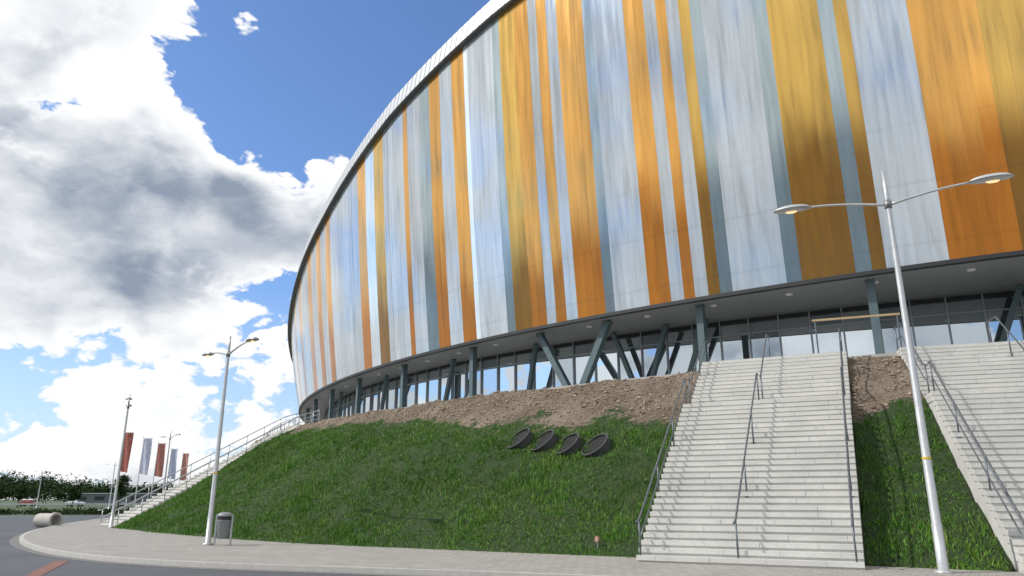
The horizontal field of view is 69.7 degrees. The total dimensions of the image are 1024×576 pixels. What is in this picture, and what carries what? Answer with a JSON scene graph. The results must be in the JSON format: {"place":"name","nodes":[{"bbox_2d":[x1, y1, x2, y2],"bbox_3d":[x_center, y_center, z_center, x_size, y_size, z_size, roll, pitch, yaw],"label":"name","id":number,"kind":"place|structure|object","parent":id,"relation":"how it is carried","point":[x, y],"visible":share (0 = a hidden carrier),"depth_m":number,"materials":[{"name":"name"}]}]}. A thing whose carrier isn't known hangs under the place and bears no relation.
{"place":"outdoors","nodes":[
{"label":"outdoors","id":0,"kind":"place"},
{"bbox_2d":[0,500,135,514],"bbox_3d":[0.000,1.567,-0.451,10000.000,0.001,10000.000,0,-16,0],"label":"ground","id":1,"kind":"structure","parent":0,"point":[57,507],"depth_m":179.08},
{"bbox_2d":[11,485,27,507],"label":"deciduous tree","id":2,"kind":"object","parent":1,"relation":"on","point":[20,492],"visible":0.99,"depth_m":148.84,"materials":[{"name":"green plant"}]},
{"bbox_2d":[18,500,36,505],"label":"parked car","id":3,"kind":"object","parent":1,"relation":"on","point":[27,501],"visible":0.49,"depth_m":178.79,"materials":[{"name":"paint"}]},
{"bbox_2d":[35,470,50,507],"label":"street lamp","id":4,"kind":"object","parent":1,"relation":"on","point":[40,484],"visible":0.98,"depth_m":144.94,"materials":[{"name":"metal"}]},
{"bbox_2d":[33,512,62,526],"bbox_3d":[-27.891,13.953,44.160,1.420,0.920,0.920,-6,-17,20],"label":"concrete pipe","id":5,"kind":"object","parent":1,"relation":"on","point":[46,519],"visible":0.87,"depth_m":43.99,"materials":[{"name":"grey concrete"}]},
{"bbox_2d":[0,506,129,514],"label":"shrub belt","id":6,"kind":"object","parent":1,"relation":"on","point":[64,511],"visible":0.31,"depth_m":82.56,"materials":[{"name":"green plant"}]},
{"bbox_2d":[0,503,140,507],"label":"guard rail","id":7,"kind":"object","parent":1,"relation":"on","point":[49,504],"visible":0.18,"depth_m":143.79,"materials":[{"name":"metal"}]},
{"bbox_2d":[66,484,82,507],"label":"deciduous tree","id":8,"kind":"object","parent":1,"relation":"on","point":[74,494],"visible":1,"depth_m":143.82,"materials":[{"name":"green plant"}]},
{"bbox_2d":[65,500,84,505],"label":"parked car","id":9,"kind":"object","parent":1,"relation":"on","point":[77,501],"visible":0.47,"depth_m":177.81,"materials":[{"name":"paint"}]},
{"bbox_2d":[0,469,178,502],"bbox_3d":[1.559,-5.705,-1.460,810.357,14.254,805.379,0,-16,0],"label":"distant tree line","id":10,"kind":"object","parent":1,"relation":"on","point":[54,488],"visible":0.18,"depth_m":291.49,"materials":[{"name":"green plant"}]},
{"bbox_2d":[106,461,118,508],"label":"street lamp","id":11,"kind":"object","parent":1,"relation":"on","point":[112,484],"visible":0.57,"depth_m":113.99,"materials":[{"name":"metal"}]},
{"bbox_2d":[112,474,132,507],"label":"deciduous tree","id":12,"kind":"object","parent":1,"relation":"on","point":[125,488],"visible":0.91,"depth_m":140.65,"materials":[{"name":"green plant"}]},
{"bbox_2d":[179,453,189,481],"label":"banner flag","id":13,"kind":"object","parent":1,"relation":"on","point":[185,457],"visible":0.84,"depth_m":85.61,"materials":[{"name":"red fabric"}]},
{"bbox_2d":[65,493,157,502],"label":"warehouse","id":14,"kind":"structure","parent":0,"point":[95,498],"depth_m":244.19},
{"bbox_2d":[78,496,151,499],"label":"windows","id":15,"kind":"structure","parent":14,"relation":"in","point":[84,497],"depth_m":244.15,"materials":[{"name":"black glass"}]},
{"bbox_2d":[0,515,380,575],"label":"asphalt road","id":16,"kind":"structure","parent":0,"point":[14,561],"depth_m":18.01,"materials":[{"name":"grey asphalt"}]},
{"bbox_2d":[25,561,67,575],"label":"red brick strip","id":17,"kind":"object","parent":16,"relation":"on","point":[43,570],"visible":1,"depth_m":17.65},
{"bbox_2d":[116,431,133,478],"bbox_3d":[-30.830,14.797,58.178,0.860,6.930,0.195,0,-16,0],"label":"banner flag","id":18,"kind":"object","parent":16,"relation":"on","point":[128,441],"visible":0.76,"depth_m":58.67,"materials":[{"name":"red fabric"}]},
{"bbox_2d":[133,437,152,507],"bbox_3d":[-32.130,16.459,63.955,0.860,6.930,0.175,0,-16,0],"label":"banner flag","id":19,"kind":"object","parent":16,"relation":"on","point":[145,456],"visible":0.97,"depth_m":64.38,"materials":[{"name":"fabric"}]},
{"bbox_2d":[150,442,165,498],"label":"banner flag","id":20,"kind":"object","parent":16,"relation":"on","point":[159,462],"visible":0.96,"depth_m":70.16,"materials":[{"name":"red fabric"}]},
{"bbox_2d":[161,430,180,492],"bbox_3d":[-29.700,15.953,63.047,4.087,7.400,0.353,-15,-22,43],"label":"street lamp","id":21,"kind":"object","parent":16,"relation":"on","point":[178,434],"visible":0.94,"depth_m":63.27,"materials":[{"name":"metal"}]},
{"bbox_2d":[166,447,177,489],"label":"banner flag","id":22,"kind":"object","parent":16,"relation":"on","point":[172,462],"visible":0.93,"depth_m":77.90,"materials":[{"name":"blue fabric"}]},
{"bbox_2d":[9,518,608,575],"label":"kerb","id":23,"kind":"structure","parent":16,"relation":"on","point":[31,547],"depth_m":17.42,"materials":[{"name":"concrete"}]},
{"bbox_2d":[0,0,490,499],"label":"sky","id":24,"kind":"structure","parent":0,"point":[169,169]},
{"bbox_2d":[24,518,1023,575],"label":"pavement","id":25,"kind":"structure","parent":0,"point":[93,537],"depth_m":19.60,"materials":[{"name":"grey concrete"}]},
{"bbox_2d":[108,394,131,527],"bbox_3d":[-21.900,9.594,41.151,0.353,7.285,4.087,8,-18,-25],"label":"street lamp","id":26,"kind":"object","parent":25,"relation":"on","point":[129,398],"visible":1,"depth_m":40.85,"materials":[{"name":"metal"}]},
{"bbox_2d":[100,424,303,525],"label":"side stairs","id":27,"kind":"structure","parent":25,"relation":"on","point":[158,501],"depth_m":45.34,"materials":[{"name":"concrete"}]},
{"bbox_2d":[98,413,297,525],"bbox_3d":[-19.927,11.573,48.473,0.120,7.660,13.136,-13,-20,38],"label":"stair handrail","id":28,"kind":"object","parent":27,"relation":"on","point":[191,466],"visible":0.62,"depth_m":47.41,"materials":[{"name":"metal"}]},
{"bbox_2d":[115,411,316,524],"bbox_3d":[-18.296,11.198,47.172,0.120,7.660,13.136,-13,-20,38],"label":"stair handrail","id":29,"kind":"object","parent":27,"relation":"on","point":[208,465],"visible":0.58,"depth_m":46.03,"materials":[{"name":"metal"}]},
{"bbox_2d":[213,512,233,545],"bbox_3d":[-9.750,8.143,24.868,0.494,1.070,0.481,-14,-21,40],"label":"litter bin","id":30,"kind":"object","parent":25,"relation":"on","point":[223,523],"visible":1,"depth_m":24.78,"materials":[{"name":"metal"}]},
{"bbox_2d":[202,336,258,544],"bbox_3d":[-10.330,5.250,25.960,0.353,7.235,4.497,15,-22,-42],"label":"street lamp","id":31,"kind":"object","parent":25,"relation":"on","point":[208,537],"visible":1,"depth_m":25.71,"materials":[{"name":"metal"}]},
{"bbox_2d":[636,351,864,569],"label":"entrance stairs","id":32,"kind":"structure","parent":25,"relation":"on","point":[794,509],"depth_m":20.24,"materials":[{"name":"concrete"}]},
{"bbox_2d":[635,339,709,554],"bbox_3d":[5.548,4.494,23.993,0.113,7.585,11.336,-8,-18,25],"label":"stair handrail","id":33,"kind":"object","parent":32,"relation":"on","point":[656,465],"visible":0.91,"depth_m":22.19,"materials":[{"name":"metal"}]},
{"bbox_2d":[733,334,770,557],"bbox_3d":[7.617,4.172,22.872,0.113,7.585,11.036,-8,-18,25],"label":"stair handrail","id":34,"kind":"object","parent":32,"relation":"on","point":[743,464],"visible":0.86,"depth_m":20.88,"materials":[{"name":"metal"}]},
{"bbox_2d":[838,328,857,561],"bbox_3d":[10.000,3.915,21.978,0.113,7.585,11.436,-8,-18,25],"label":"stair handrail","id":35,"kind":"object","parent":32,"relation":"on","point":[846,443],"visible":0.95,"depth_m":19.37,"materials":[{"name":"metal"}]},
{"bbox_2d":[773,170,1013,572],"bbox_3d":[9.130,1.577,16.820,5.259,9.270,0.423,-8,-18,24],"label":"street lamp","id":36,"kind":"object","parent":25,"relation":"on","point":[940,547],"visible":0.98,"depth_m":16.77,"materials":[{"name":"metal"}]},
{"bbox_2d":[897,340,1023,572],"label":"entrance stairs","id":37,"kind":"structure","parent":25,"relation":"on","point":[983,383],"depth_m":20.41,"materials":[{"name":"concrete"}]},
{"bbox_2d":[893,322,1023,539],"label":"stair handrail","id":38,"kind":"object","parent":37,"relation":"on","point":[986,460],"visible":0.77,"depth_m":18.83,"materials":[{"name":"metal"}]},
{"bbox_2d":[985,316,1023,356],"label":"stair handrail","id":39,"kind":"object","parent":37,"relation":"on","point":[1013,337],"visible":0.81,"depth_m":24.22,"materials":[{"name":"metal"}]},
{"bbox_2d":[113,356,1016,571],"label":"grass embankment","id":40,"kind":"structure","parent":0,"point":[866,391],"depth_m":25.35,"materials":[{"name":"plant"}]},
{"bbox_2d":[506,428,533,448],"bbox_3d":[0.521,6.161,28.543,1.469,1.469,1.140,8,-18,-26],"label":"ventilation pipe","id":41,"kind":"object","parent":40,"relation":"on","point":[523,439],"visible":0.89,"depth_m":28.27,"materials":[{"name":"plastic"}]},
{"bbox_2d":[529,430,557,451],"bbox_3d":[1.405,6.090,27.761,1.469,1.469,1.140,8,-18,-26],"label":"ventilation pipe","id":42,"kind":"object","parent":40,"relation":"on","point":[550,439],"visible":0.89,"depth_m":27.46,"materials":[{"name":"plastic"}]},
{"bbox_2d":[554,433,582,455],"bbox_3d":[2.268,6.041,26.943,1.469,1.469,1.140,8,-18,-26],"label":"ventilation pipe","id":43,"kind":"object","parent":40,"relation":"on","point":[574,443],"visible":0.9,"depth_m":26.67,"materials":[{"name":"plastic"}]},
{"bbox_2d":[254,357,921,442],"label":"soil clods","id":44,"kind":"object","parent":40,"relation":"on","point":[651,394],"visible":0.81,"depth_m":31.14,"materials":[{"name":"brown soil"}]},
{"bbox_2d":[581,433,611,456],"bbox_3d":[3.189,5.909,26.141,1.469,1.469,1.140,11,-19,-33],"label":"ventilation pipe","id":45,"kind":"object","parent":40,"relation":"on","point":[601,444],"visible":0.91,"depth_m":25.90,"materials":[{"name":"plastic"}]},
{"bbox_2d":[266,0,1023,435],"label":"sports arena","id":46,"kind":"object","parent":40,"relation":"on","point":[540,194],"visible":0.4,"depth_m":37.74,"materials":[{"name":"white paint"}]},
{"bbox_2d":[812,313,901,352],"bbox_3d":[12.577,1.790,26.757,2.942,1.555,0.070,-6,-17,20],"label":"timber barrier","id":47,"kind":"object","parent":40,"relation":"on","point":[854,317],"visible":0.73,"depth_m":26.91,"materials":[{"name":"brown wood"}]}
]}

